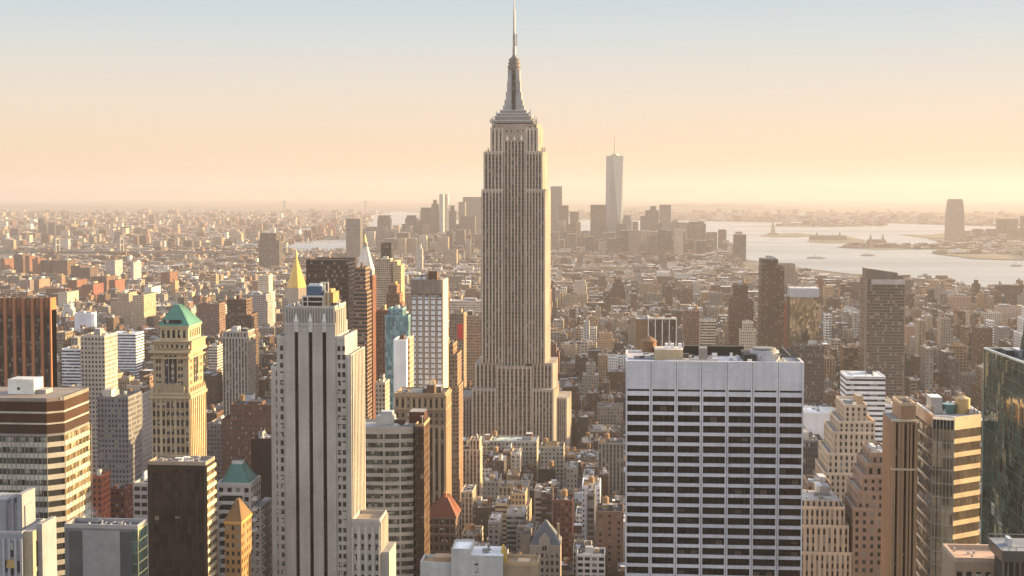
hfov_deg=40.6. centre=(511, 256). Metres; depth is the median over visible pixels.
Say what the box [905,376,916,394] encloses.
city building
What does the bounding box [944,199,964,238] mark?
riverside tower
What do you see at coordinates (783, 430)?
window
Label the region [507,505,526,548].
city building
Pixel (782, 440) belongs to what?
window
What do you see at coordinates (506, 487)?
city building
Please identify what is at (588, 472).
city building
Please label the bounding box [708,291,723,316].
city building
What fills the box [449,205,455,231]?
downtown tower
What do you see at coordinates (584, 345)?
city building
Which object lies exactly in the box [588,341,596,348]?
stone building
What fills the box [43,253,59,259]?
city building
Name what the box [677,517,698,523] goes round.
window
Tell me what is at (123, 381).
city building
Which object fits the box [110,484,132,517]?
brick building
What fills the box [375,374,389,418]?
stone building
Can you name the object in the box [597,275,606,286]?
city building
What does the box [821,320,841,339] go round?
city building
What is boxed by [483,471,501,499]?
city building
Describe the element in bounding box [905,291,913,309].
city building
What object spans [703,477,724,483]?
window
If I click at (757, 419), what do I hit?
window
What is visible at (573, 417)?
city building
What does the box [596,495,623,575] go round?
brick building
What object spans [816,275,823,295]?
city building
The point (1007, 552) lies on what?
building
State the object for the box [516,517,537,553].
city building
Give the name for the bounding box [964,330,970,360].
city building
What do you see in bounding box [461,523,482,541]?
city building
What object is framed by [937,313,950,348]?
city building
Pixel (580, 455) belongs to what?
city building
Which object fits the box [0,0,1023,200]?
sky
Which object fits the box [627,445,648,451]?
window
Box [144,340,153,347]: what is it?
city building
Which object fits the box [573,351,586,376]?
city building
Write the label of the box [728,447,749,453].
window
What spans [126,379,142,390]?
city building
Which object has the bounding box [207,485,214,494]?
end window
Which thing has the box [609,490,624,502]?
city building
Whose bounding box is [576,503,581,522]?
city building
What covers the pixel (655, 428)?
window
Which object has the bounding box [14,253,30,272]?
apartment slab
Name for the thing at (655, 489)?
window
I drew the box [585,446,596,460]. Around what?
city building
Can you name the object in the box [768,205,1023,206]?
hills
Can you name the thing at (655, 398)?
window
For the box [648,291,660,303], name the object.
city building
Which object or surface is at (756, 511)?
window
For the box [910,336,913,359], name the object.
city building
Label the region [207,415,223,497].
stone building
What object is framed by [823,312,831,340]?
city building
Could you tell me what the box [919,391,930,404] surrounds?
city building
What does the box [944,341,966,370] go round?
city building
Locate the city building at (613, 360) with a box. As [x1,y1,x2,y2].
[608,353,617,368]
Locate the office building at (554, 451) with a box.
[540,437,564,488]
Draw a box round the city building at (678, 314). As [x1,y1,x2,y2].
[675,308,682,325]
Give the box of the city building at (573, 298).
[565,292,587,310]
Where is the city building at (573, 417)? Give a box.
[571,414,575,445]
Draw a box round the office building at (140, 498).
[134,470,148,575]
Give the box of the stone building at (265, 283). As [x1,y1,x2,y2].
[258,273,274,325]
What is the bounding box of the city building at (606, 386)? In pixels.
[603,379,609,394]
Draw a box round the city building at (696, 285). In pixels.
[693,280,699,297]
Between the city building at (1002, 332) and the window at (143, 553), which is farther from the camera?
the city building at (1002, 332)
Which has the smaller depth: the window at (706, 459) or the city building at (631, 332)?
the window at (706, 459)
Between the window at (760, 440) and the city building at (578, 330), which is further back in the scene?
the city building at (578, 330)
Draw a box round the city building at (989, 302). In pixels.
[986,293,993,311]
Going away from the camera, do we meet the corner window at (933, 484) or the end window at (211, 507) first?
the corner window at (933, 484)
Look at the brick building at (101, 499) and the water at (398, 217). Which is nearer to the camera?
the brick building at (101, 499)
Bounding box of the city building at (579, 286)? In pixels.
[573,279,586,292]
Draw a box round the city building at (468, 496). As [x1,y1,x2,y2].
[460,484,475,537]
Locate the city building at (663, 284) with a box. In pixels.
[661,279,674,299]
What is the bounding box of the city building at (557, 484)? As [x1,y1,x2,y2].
[543,479,561,493]
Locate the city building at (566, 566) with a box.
[561,556,572,575]
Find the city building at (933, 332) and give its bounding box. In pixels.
[931,325,952,340]
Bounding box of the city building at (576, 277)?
[572,275,582,281]
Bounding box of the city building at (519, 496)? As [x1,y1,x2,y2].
[507,483,531,520]
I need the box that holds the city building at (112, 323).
[106,315,119,331]
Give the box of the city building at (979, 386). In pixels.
[975,363,982,412]
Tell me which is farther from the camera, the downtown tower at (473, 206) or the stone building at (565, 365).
the downtown tower at (473, 206)
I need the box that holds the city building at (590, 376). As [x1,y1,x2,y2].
[583,358,598,396]
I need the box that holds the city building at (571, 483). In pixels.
[563,461,581,493]
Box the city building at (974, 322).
[971,317,984,325]
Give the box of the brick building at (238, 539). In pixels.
[224,498,251,575]
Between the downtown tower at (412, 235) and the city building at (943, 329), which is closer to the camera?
the city building at (943, 329)
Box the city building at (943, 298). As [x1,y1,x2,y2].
[940,292,947,304]
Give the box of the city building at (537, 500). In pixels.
[534,483,543,524]
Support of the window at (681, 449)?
in the office tower at (713, 460)
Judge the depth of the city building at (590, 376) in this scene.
1599.29 m
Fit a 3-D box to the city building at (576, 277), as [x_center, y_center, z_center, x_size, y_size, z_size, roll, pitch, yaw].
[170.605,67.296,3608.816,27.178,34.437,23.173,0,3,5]
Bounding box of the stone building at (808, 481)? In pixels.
[803,473,830,490]
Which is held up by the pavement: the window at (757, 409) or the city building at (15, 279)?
the city building at (15, 279)
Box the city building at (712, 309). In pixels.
[709,305,719,317]
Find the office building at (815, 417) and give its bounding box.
[803,404,835,438]
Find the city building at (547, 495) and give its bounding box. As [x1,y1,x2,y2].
[540,481,553,525]
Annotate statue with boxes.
[767,218,778,234]
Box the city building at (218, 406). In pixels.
[214,403,222,408]
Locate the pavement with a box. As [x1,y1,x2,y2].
[551,255,750,448]
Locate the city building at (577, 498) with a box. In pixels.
[573,488,581,510]
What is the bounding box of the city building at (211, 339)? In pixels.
[201,333,217,346]
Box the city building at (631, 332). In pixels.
[628,315,642,345]
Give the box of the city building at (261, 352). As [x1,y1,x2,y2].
[259,350,265,366]
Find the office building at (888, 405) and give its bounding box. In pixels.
[885,396,891,412]
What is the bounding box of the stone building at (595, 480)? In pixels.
[582,475,600,546]
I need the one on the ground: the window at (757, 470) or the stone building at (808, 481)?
the stone building at (808, 481)
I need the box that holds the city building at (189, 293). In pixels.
[175,290,194,299]
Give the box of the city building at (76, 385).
[68,384,80,387]
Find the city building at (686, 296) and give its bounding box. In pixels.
[679,285,692,303]
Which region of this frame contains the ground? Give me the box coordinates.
[0,200,1023,325]
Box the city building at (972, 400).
[968,382,974,408]
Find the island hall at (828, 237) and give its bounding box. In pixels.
[809,232,846,239]
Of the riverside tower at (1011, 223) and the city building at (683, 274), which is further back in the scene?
the riverside tower at (1011, 223)
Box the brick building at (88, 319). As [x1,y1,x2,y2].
[74,311,96,328]
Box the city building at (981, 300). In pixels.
[975,291,985,310]
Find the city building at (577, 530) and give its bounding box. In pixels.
[574,523,581,539]
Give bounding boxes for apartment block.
[793,340,823,405]
[994,304,1022,324]
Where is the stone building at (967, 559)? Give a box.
[942,543,994,575]
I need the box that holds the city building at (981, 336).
[971,323,992,371]
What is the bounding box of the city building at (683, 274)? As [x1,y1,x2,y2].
[674,272,691,278]
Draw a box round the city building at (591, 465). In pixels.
[581,461,597,481]
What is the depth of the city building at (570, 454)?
1242.73 m
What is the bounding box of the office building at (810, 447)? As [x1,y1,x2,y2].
[803,429,823,474]
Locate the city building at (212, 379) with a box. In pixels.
[203,370,221,408]
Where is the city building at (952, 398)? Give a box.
[949,393,964,402]
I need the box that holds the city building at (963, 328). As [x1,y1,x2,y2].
[960,325,970,343]
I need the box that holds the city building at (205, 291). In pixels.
[201,287,219,296]
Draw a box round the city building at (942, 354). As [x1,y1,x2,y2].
[938,348,953,386]
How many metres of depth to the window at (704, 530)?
534.83 m
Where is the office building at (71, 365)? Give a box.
[61,345,80,386]
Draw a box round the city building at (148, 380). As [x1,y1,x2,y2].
[143,373,152,386]
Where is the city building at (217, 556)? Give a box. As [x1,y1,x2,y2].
[216,528,217,575]
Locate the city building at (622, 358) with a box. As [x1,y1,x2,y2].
[618,349,625,377]
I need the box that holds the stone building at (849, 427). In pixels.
[815,393,874,502]
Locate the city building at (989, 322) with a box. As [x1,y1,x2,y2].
[985,319,993,346]
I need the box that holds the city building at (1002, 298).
[997,294,1006,303]
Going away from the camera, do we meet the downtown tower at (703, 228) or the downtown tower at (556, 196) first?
the downtown tower at (703, 228)
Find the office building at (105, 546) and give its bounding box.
[64,517,147,575]
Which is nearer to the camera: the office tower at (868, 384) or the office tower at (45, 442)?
the office tower at (45, 442)
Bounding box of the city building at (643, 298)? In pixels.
[637,295,647,303]
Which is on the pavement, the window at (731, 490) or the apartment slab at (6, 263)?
the apartment slab at (6, 263)
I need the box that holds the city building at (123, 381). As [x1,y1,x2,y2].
[118,372,134,390]
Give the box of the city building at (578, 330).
[576,325,580,340]
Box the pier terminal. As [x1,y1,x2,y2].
[866,234,886,244]
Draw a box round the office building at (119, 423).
[97,388,142,517]
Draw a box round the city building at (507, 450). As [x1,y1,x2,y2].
[502,442,512,471]
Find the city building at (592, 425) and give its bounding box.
[588,424,616,437]
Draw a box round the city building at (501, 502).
[495,493,508,542]
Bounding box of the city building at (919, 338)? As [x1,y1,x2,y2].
[914,317,924,355]
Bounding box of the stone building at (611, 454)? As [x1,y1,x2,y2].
[598,433,623,493]
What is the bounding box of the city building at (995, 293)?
[991,290,998,304]
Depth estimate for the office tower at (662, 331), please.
1418.05 m
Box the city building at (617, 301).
[615,297,624,304]
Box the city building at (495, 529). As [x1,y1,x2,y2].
[488,512,502,545]
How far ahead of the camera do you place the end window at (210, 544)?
543.78 m
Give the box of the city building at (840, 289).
[838,283,843,297]
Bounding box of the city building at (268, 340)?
[263,335,273,346]
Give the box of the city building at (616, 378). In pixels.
[604,365,625,392]
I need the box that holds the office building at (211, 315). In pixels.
[196,299,225,335]
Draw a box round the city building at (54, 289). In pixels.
[44,286,68,297]
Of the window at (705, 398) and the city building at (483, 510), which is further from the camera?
the city building at (483, 510)
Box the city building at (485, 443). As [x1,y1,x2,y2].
[469,433,492,454]
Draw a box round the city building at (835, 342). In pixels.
[827,335,840,360]
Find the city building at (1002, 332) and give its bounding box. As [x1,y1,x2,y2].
[994,325,1016,346]
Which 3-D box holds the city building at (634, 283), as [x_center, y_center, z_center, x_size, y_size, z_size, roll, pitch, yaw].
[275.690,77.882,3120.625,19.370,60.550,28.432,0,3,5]
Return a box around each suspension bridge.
[0,238,255,254]
[254,201,395,210]
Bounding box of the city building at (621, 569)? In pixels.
[617,561,624,575]
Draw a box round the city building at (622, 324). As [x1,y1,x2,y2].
[618,319,627,329]
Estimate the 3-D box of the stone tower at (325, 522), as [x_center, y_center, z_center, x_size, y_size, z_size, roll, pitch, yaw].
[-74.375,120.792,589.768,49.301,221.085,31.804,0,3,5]
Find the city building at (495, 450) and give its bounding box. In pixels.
[488,446,502,461]
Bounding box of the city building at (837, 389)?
[834,370,846,395]
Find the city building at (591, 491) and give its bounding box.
[587,483,595,546]
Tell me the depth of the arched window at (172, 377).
773.05 m
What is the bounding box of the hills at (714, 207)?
[569,203,895,212]
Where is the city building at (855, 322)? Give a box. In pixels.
[852,311,859,336]
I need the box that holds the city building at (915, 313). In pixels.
[910,307,920,323]
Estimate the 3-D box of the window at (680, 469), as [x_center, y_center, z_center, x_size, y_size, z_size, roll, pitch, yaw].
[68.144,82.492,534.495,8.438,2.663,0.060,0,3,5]
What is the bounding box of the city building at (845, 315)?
[841,310,848,328]
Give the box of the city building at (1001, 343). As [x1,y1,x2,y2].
[999,340,1007,346]
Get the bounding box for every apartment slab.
[0,256,13,272]
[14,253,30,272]
[20,277,40,290]
[25,254,37,273]
[32,257,46,274]
[35,276,49,291]
[41,258,56,273]
[52,259,75,275]
[58,289,78,306]
[67,278,86,297]
[71,264,88,277]
[79,266,98,279]
[83,281,103,300]
[91,274,105,282]
[100,274,115,291]
[106,258,122,275]
[109,277,124,292]
[131,260,141,278]
[144,285,160,293]
[161,269,177,284]
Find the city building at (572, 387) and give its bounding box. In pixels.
[562,379,580,409]
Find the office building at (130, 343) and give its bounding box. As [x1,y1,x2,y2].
[117,329,143,378]
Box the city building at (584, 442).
[580,432,593,448]
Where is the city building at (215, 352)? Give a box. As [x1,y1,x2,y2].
[208,342,222,379]
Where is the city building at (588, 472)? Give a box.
[583,467,593,477]
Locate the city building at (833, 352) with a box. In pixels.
[829,347,839,362]
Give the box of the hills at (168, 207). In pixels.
[0,206,449,209]
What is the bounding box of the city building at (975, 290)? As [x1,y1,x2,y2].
[970,280,980,295]
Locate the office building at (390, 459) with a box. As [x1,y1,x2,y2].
[365,410,415,575]
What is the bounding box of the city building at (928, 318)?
[924,314,932,335]
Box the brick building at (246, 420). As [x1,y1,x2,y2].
[222,393,270,478]
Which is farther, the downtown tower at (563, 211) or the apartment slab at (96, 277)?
the downtown tower at (563, 211)
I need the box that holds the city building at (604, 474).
[599,467,608,502]
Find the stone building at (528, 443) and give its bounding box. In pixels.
[489,430,538,483]
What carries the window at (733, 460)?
in the office tower at (713, 460)
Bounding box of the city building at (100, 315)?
[97,311,105,321]
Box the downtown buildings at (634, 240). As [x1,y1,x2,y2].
[363,219,745,261]
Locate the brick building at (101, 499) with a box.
[92,469,110,517]
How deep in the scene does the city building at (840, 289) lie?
2629.90 m
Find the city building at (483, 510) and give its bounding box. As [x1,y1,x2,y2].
[472,496,495,541]
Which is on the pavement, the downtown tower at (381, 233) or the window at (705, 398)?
the downtown tower at (381, 233)
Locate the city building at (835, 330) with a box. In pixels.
[831,324,839,338]
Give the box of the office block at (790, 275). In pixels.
[778,263,797,284]
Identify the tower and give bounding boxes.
[0,297,56,386]
[0,376,92,575]
[0,487,56,575]
[10,229,21,236]
[38,218,46,233]
[48,222,57,234]
[56,225,68,234]
[73,231,86,235]
[80,328,117,492]
[110,290,136,328]
[114,232,125,236]
[122,228,128,234]
[131,292,155,328]
[147,455,216,575]
[148,304,206,457]
[217,459,271,575]
[222,326,255,416]
[226,294,258,396]
[251,430,272,575]
[258,233,282,267]
[271,282,395,575]
[282,251,305,332]
[306,257,356,329]
[346,219,362,257]
[353,262,371,418]
[357,236,374,274]
[366,227,387,246]
[370,270,376,418]
[375,256,392,308]
[377,215,391,228]
[381,243,393,264]
[385,281,404,307]
[385,305,410,409]
[387,231,393,237]
[393,260,404,301]
[393,379,451,504]
[405,215,417,230]
[406,335,413,386]
[407,226,417,237]
[409,408,429,575]
[410,271,447,386]
[415,244,422,270]
[418,208,430,230]
[430,200,438,234]
[439,194,444,231]
[444,194,448,231]
[445,249,457,265]
[448,340,462,501]
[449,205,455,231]
[459,202,465,223]
[461,216,475,238]
[463,6,570,448]
[463,197,480,233]
[551,186,561,231]
[559,205,568,232]
[570,212,578,230]
[576,237,585,246]
[590,205,605,237]
[605,139,623,236]
[609,249,619,252]
[616,224,625,236]
[622,215,631,229]
[625,336,803,575]
[635,314,676,349]
[640,206,658,230]
[659,205,670,229]
[679,222,687,229]
[682,305,699,344]
[687,222,705,240]
[699,317,715,344]
[718,229,725,247]
[727,279,754,344]
[739,319,755,348]
[758,256,784,347]
[784,303,786,347]
[787,285,818,348]
[823,285,832,305]
[840,366,885,442]
[859,267,905,400]
[881,396,917,575]
[905,323,914,359]
[916,394,980,575]
[927,279,952,289]
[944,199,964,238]
[947,294,974,311]
[972,229,982,235]
[980,325,1023,543]
[986,229,995,236]
[996,219,1005,233]
[1006,219,1017,233]
[1007,228,1023,238]
[1020,216,1023,227]
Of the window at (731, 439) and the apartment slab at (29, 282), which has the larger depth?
the apartment slab at (29, 282)
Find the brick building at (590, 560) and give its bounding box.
[577,546,604,575]
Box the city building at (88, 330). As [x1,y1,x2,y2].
[83,324,106,333]
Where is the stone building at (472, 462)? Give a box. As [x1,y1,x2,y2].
[463,434,481,499]
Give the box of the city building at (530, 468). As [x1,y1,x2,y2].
[521,461,536,481]
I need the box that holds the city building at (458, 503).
[455,500,460,538]
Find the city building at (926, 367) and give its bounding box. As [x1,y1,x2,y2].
[920,344,933,391]
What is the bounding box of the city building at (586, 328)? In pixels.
[584,318,589,341]
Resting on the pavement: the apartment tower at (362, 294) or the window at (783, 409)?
the apartment tower at (362, 294)
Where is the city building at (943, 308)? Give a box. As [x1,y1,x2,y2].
[937,304,949,311]
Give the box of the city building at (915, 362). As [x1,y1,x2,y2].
[911,354,919,376]
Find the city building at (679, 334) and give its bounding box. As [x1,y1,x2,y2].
[677,325,681,345]
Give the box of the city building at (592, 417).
[584,411,595,423]
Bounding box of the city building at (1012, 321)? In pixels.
[1006,316,1016,328]
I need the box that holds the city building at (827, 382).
[824,373,830,390]
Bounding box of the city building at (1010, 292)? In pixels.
[995,282,1022,304]
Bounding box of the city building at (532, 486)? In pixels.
[530,481,536,514]
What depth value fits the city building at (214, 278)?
3382.51 m
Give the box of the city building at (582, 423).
[577,409,588,448]
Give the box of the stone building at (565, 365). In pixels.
[561,361,574,371]
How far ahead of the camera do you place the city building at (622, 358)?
1708.81 m
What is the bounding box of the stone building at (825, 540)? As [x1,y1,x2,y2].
[802,482,851,575]
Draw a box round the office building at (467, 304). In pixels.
[449,298,480,312]
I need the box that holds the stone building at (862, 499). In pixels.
[843,442,881,575]
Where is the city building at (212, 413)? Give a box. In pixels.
[206,404,222,430]
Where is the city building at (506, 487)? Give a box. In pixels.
[499,479,529,497]
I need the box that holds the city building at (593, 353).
[588,347,600,365]
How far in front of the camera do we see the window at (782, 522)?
532.22 m
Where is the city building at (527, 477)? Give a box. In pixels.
[522,474,532,483]
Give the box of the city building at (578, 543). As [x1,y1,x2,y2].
[573,539,591,575]
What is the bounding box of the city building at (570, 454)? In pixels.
[565,446,580,461]
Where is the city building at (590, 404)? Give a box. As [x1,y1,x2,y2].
[583,385,599,420]
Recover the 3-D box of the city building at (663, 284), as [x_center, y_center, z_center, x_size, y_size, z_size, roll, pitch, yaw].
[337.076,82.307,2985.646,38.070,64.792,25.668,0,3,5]
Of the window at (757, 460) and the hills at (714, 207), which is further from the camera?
the hills at (714, 207)
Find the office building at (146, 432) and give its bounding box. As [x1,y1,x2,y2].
[136,386,151,475]
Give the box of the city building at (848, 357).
[840,344,857,370]
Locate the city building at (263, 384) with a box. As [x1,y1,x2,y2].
[259,376,269,396]
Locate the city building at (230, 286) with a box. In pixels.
[220,282,234,289]
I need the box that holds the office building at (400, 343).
[393,334,410,392]
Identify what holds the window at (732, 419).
in the office tower at (713, 460)
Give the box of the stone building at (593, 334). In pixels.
[581,324,596,341]
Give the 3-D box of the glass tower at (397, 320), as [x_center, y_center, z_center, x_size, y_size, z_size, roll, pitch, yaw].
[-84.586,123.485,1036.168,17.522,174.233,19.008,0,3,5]
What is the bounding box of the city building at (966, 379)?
[959,367,974,396]
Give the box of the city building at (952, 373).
[946,355,958,395]
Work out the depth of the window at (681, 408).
533.26 m
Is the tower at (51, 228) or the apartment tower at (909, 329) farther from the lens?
the tower at (51, 228)
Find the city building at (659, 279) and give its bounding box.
[655,276,673,284]
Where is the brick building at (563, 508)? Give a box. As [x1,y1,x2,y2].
[553,488,573,560]
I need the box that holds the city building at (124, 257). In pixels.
[117,255,126,261]
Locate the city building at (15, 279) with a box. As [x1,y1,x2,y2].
[0,274,21,283]
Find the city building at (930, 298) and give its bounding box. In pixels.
[925,289,936,304]
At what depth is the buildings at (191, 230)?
9920.06 m
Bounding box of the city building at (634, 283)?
[630,277,638,288]
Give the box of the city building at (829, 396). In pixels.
[823,388,838,406]
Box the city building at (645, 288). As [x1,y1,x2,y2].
[639,282,661,301]
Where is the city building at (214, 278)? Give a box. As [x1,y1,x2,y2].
[210,273,218,285]
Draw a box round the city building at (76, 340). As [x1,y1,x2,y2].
[71,335,80,345]
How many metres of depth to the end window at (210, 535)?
543.78 m
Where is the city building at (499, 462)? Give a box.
[491,453,506,479]
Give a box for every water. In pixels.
[234,243,250,246]
[286,240,345,249]
[368,211,418,226]
[401,219,1023,286]
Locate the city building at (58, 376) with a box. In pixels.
[57,365,59,386]
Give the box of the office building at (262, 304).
[242,291,272,325]
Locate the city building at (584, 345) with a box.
[581,338,587,353]
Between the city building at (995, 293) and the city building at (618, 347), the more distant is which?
the city building at (995, 293)
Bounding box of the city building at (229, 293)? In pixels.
[218,289,241,299]
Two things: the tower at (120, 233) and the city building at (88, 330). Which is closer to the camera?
the city building at (88, 330)
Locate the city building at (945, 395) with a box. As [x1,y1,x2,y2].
[939,391,951,402]
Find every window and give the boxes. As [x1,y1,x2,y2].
[10,542,13,556]
[17,561,19,572]
[36,540,37,566]
[132,531,136,540]
[132,542,136,551]
[132,553,136,562]
[133,564,137,573]
[139,525,146,539]
[139,536,146,550]
[139,547,146,561]
[139,558,147,572]
[139,568,147,575]
[165,355,176,384]
[193,353,198,381]
[207,467,214,476]
[207,476,214,485]
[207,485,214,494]
[207,494,214,502]
[208,503,214,511]
[208,512,214,520]
[208,521,214,529]
[208,530,215,538]
[208,538,215,548]
[208,547,215,557]
[208,556,215,566]
[208,565,215,575]
[414,348,440,386]
[627,395,648,400]
[627,404,648,410]
[627,415,648,421]
[627,425,648,431]
[627,435,648,441]
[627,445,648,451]
[627,455,648,461]
[627,465,648,471]
[627,476,648,481]
[627,486,648,492]
[627,496,648,502]
[627,506,648,512]
[627,516,648,522]
[627,526,648,532]
[627,536,648,542]
[627,537,799,575]
[652,405,673,411]
[652,415,673,421]
[652,425,673,431]
[652,435,673,441]
[652,445,673,451]
[652,456,673,462]
[652,466,673,472]
[652,476,673,482]
[652,486,673,492]
[652,496,673,502]
[652,506,673,512]
[652,516,673,522]
[652,527,673,533]
[652,537,673,543]
[653,396,673,400]
[677,456,698,462]
[677,466,698,472]
[677,476,698,482]
[677,487,698,492]
[677,497,698,503]
[677,507,698,513]
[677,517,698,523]
[677,527,698,533]
[678,396,699,401]
[678,405,699,411]
[678,415,699,421]
[678,425,699,431]
[678,436,699,442]
[678,446,698,452]
[702,497,723,503]
[702,507,723,513]
[702,517,723,523]
[702,528,723,534]
[703,396,724,401]
[703,405,724,411]
[703,416,724,422]
[703,426,724,432]
[703,436,724,442]
[703,446,724,452]
[703,456,724,462]
[703,467,724,473]
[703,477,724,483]
[703,487,724,493]
[728,416,750,422]
[728,426,749,432]
[728,436,749,442]
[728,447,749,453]
[728,457,749,463]
[728,467,749,473]
[728,477,749,483]
[728,487,749,493]
[728,498,749,504]
[728,508,749,514]
[728,518,749,524]
[728,528,749,534]
[729,397,750,401]
[729,406,750,412]
[753,478,775,484]
[753,488,774,494]
[753,498,774,504]
[753,508,774,514]
[753,518,774,524]
[753,529,774,535]
[754,397,775,402]
[754,406,775,412]
[754,416,775,422]
[754,427,775,433]
[754,437,775,443]
[754,447,775,453]
[754,457,775,463]
[754,467,775,473]
[779,427,801,433]
[779,437,801,443]
[779,447,800,453]
[779,458,800,464]
[779,468,800,474]
[779,478,800,484]
[779,488,800,494]
[779,499,800,505]
[779,509,800,515]
[779,519,800,525]
[779,529,800,535]
[780,397,801,402]
[780,406,801,412]
[780,417,801,423]
[931,524,951,538]
[931,537,951,550]
[931,551,941,564]
[931,564,941,575]
[932,456,952,470]
[932,469,952,483]
[932,483,952,497]
[932,497,951,511]
[932,510,951,524]
[933,429,952,442]
[933,442,952,456]
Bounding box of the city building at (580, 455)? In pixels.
[575,452,585,460]
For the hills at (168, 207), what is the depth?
20416.01 m
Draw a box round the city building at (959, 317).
[953,307,965,339]
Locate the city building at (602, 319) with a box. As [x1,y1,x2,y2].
[600,317,612,334]
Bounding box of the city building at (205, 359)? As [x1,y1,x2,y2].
[203,350,208,367]
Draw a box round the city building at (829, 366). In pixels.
[824,351,834,388]
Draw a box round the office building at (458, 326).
[449,308,466,391]
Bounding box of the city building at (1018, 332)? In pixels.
[1013,304,1023,346]
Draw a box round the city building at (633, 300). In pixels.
[630,292,636,311]
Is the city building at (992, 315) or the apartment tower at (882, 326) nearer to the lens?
the apartment tower at (882, 326)
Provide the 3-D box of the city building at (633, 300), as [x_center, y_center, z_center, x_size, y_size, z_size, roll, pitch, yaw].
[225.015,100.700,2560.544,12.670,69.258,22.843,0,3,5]
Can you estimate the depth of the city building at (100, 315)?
2471.54 m
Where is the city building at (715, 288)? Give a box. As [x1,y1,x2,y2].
[709,284,722,291]
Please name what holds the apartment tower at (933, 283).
on the pavement
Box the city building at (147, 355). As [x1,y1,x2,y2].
[144,343,153,361]
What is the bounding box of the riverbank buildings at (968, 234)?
[965,230,1023,239]
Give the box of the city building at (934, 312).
[930,308,937,319]
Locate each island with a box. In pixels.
[761,233,813,236]
[769,222,876,226]
[808,236,864,242]
[841,233,1023,248]
[933,248,1023,259]
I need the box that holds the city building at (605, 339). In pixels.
[597,329,613,348]
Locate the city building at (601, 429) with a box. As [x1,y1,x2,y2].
[590,421,619,437]
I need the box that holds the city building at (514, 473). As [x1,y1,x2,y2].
[506,467,520,479]
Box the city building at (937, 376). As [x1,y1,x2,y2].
[933,369,942,386]
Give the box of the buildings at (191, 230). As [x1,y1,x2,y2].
[0,209,1023,250]
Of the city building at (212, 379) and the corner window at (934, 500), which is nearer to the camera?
the corner window at (934, 500)
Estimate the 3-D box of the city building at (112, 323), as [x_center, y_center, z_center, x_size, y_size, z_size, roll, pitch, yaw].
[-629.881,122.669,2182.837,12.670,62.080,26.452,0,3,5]
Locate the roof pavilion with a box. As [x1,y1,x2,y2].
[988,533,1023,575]
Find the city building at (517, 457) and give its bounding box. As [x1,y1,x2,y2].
[511,447,522,468]
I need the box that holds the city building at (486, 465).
[482,459,491,499]
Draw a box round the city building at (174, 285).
[170,279,178,294]
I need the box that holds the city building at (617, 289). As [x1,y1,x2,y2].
[610,277,624,304]
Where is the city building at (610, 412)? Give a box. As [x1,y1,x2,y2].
[597,398,622,424]
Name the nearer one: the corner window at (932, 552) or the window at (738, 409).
the corner window at (932, 552)
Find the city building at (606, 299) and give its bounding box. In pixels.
[603,288,610,315]
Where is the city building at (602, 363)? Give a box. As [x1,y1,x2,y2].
[598,351,607,384]
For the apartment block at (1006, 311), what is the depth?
2249.42 m
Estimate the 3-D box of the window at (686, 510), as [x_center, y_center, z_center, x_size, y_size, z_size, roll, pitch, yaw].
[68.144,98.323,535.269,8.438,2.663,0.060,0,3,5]
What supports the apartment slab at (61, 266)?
on the pavement
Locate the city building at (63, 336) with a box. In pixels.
[57,330,75,361]
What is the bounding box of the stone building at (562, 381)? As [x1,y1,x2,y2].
[559,377,582,387]
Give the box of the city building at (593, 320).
[586,315,599,328]
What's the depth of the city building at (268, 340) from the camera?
1985.56 m
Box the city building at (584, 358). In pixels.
[580,354,588,380]
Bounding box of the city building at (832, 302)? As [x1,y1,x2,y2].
[824,295,839,310]
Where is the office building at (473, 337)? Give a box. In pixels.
[467,310,480,384]
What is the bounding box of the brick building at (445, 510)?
[430,492,460,553]
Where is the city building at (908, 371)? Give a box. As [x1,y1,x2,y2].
[904,353,914,390]
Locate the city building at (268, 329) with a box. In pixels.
[258,323,274,339]
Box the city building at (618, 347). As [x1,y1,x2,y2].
[612,339,624,353]
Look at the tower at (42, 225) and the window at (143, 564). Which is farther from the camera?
the tower at (42, 225)
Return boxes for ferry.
[807,255,825,258]
[861,252,874,255]
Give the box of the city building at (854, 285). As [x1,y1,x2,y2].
[846,279,859,299]
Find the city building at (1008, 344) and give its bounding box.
[1004,342,1012,346]
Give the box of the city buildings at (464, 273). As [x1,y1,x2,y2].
[0,237,1023,560]
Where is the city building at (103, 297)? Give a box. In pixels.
[97,292,109,303]
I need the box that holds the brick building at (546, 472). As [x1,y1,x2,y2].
[538,460,555,483]
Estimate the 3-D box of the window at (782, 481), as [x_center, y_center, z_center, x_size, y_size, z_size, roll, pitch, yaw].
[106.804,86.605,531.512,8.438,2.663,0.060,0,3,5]
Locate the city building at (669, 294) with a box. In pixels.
[665,283,672,308]
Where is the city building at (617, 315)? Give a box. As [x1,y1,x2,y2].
[609,310,623,327]
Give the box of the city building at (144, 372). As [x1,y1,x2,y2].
[139,368,152,381]
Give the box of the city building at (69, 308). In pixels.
[62,301,75,316]
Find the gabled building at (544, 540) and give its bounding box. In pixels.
[522,519,561,575]
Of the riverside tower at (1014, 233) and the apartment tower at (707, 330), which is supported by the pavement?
the apartment tower at (707, 330)
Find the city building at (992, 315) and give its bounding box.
[980,309,1000,324]
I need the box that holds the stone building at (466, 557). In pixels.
[420,539,539,575]
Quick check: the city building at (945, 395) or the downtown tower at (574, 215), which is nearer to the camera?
the city building at (945, 395)
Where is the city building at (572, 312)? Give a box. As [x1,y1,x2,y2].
[569,305,575,328]
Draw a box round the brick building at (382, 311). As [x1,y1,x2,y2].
[376,304,387,379]

